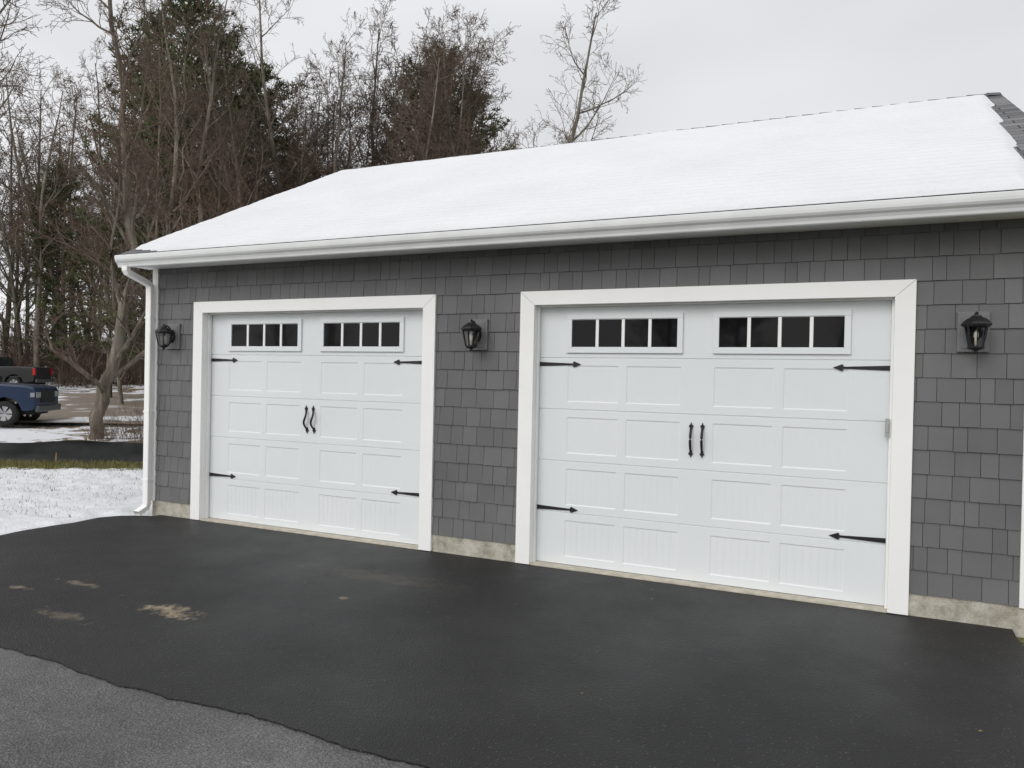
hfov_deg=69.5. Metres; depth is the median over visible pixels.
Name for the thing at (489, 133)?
pine tree
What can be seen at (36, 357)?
bare tree
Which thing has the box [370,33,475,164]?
bare tree
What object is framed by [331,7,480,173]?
brown tree
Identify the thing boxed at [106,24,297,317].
pine tree
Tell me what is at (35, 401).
pickup truck
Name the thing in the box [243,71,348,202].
brown tree
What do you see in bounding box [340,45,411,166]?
brown tree
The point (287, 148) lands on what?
pine tree
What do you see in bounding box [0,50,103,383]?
bare tree
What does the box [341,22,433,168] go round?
brown tree
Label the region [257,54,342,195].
brown tree
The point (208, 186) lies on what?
brown tree
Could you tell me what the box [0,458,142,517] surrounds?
lawn grass
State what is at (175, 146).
bare tree
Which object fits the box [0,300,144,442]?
undergrowth brush
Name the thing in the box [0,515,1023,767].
asphalt driveway
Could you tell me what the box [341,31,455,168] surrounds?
brown tree
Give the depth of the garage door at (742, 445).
6.13 m
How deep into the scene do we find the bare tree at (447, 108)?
34.59 m
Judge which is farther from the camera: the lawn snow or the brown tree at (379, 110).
the brown tree at (379, 110)
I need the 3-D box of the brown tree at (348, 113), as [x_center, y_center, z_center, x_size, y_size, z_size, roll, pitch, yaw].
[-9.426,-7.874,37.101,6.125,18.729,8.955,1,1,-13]
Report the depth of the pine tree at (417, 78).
41.04 m
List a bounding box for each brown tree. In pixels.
[48,113,152,403]
[151,69,261,240]
[201,81,280,210]
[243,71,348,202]
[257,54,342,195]
[278,51,386,189]
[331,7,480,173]
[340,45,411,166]
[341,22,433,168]
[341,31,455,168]
[385,1,488,159]
[386,7,511,162]
[412,8,506,160]
[422,50,520,159]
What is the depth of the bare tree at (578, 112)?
33.54 m
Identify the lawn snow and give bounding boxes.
[0,467,152,534]
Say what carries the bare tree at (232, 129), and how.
on the ground at (38, 431)
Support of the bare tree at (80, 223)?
on the ground at (38, 431)
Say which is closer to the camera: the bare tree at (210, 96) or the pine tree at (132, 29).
the bare tree at (210, 96)
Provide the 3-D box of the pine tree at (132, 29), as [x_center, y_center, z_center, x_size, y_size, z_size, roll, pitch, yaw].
[-19.063,-9.302,38.765,9.007,21.045,8.446,1,1,17]
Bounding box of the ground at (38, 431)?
[0,337,1023,645]
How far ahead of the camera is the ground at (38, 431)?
23.51 m
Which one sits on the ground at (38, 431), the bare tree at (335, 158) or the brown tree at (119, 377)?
the bare tree at (335, 158)
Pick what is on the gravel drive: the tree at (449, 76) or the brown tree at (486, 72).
the brown tree at (486, 72)
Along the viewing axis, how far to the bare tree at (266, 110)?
33.93 m
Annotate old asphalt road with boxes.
[0,648,422,767]
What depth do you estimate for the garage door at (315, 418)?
7.85 m
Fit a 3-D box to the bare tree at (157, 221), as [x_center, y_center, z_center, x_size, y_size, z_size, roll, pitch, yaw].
[-15.265,-6.852,30.521,5.202,16.836,4.484,2,1,44]
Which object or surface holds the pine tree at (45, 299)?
on the ground at (38, 431)
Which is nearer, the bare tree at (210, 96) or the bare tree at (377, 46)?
the bare tree at (210, 96)
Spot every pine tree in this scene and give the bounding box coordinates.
[2,160,122,383]
[61,3,195,375]
[68,0,276,360]
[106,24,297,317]
[209,61,323,197]
[252,129,325,194]
[374,56,441,164]
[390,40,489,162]
[442,77,519,153]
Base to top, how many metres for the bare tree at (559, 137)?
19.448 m
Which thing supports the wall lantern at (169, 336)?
attached to the garage
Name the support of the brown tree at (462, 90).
on the gravel drive
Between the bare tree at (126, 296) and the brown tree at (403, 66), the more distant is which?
the brown tree at (403, 66)
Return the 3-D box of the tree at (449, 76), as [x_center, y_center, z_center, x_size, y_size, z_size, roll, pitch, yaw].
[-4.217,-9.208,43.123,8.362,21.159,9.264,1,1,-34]
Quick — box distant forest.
[0,41,475,383]
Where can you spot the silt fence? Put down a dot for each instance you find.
(84, 450)
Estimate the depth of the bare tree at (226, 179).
32.58 m
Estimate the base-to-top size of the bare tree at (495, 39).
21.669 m
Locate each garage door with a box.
[209,310,422,544]
[536,300,891,605]
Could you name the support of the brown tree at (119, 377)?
on the gravel drive
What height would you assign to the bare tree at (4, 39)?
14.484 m
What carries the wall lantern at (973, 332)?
attached to the garage
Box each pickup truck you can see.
[0,357,52,383]
[0,376,60,425]
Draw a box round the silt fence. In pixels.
[0,438,142,461]
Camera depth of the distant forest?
49.15 m
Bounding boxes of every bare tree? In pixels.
[0,0,75,270]
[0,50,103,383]
[0,66,95,384]
[7,0,229,439]
[40,36,142,397]
[83,19,221,241]
[119,0,259,234]
[135,0,274,235]
[150,2,300,213]
[183,12,273,215]
[193,0,358,201]
[267,10,366,196]
[323,0,404,169]
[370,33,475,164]
[401,18,533,162]
[416,11,515,153]
[469,0,644,153]
[551,103,586,143]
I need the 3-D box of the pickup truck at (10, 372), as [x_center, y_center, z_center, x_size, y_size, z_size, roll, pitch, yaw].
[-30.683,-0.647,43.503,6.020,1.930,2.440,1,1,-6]
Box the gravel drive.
[0,393,143,423]
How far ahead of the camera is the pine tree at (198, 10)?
34.54 m
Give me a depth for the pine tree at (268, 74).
39.93 m
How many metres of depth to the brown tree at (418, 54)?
36.63 m
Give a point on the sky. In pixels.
(703, 63)
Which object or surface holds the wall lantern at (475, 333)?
attached to the garage
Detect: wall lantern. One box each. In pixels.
[155,324,180,349]
[461,319,488,350]
[956,311,991,353]
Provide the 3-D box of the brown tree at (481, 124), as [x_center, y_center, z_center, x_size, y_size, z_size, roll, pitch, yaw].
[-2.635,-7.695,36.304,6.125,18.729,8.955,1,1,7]
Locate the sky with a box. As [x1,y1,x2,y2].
[0,0,1023,337]
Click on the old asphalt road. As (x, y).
(54, 714)
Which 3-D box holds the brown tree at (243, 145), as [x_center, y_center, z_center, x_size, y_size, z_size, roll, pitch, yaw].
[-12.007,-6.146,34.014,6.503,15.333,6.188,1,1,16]
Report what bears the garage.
on the ground at (38, 431)
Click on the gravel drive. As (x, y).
(75, 407)
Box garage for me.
[114,92,1023,637]

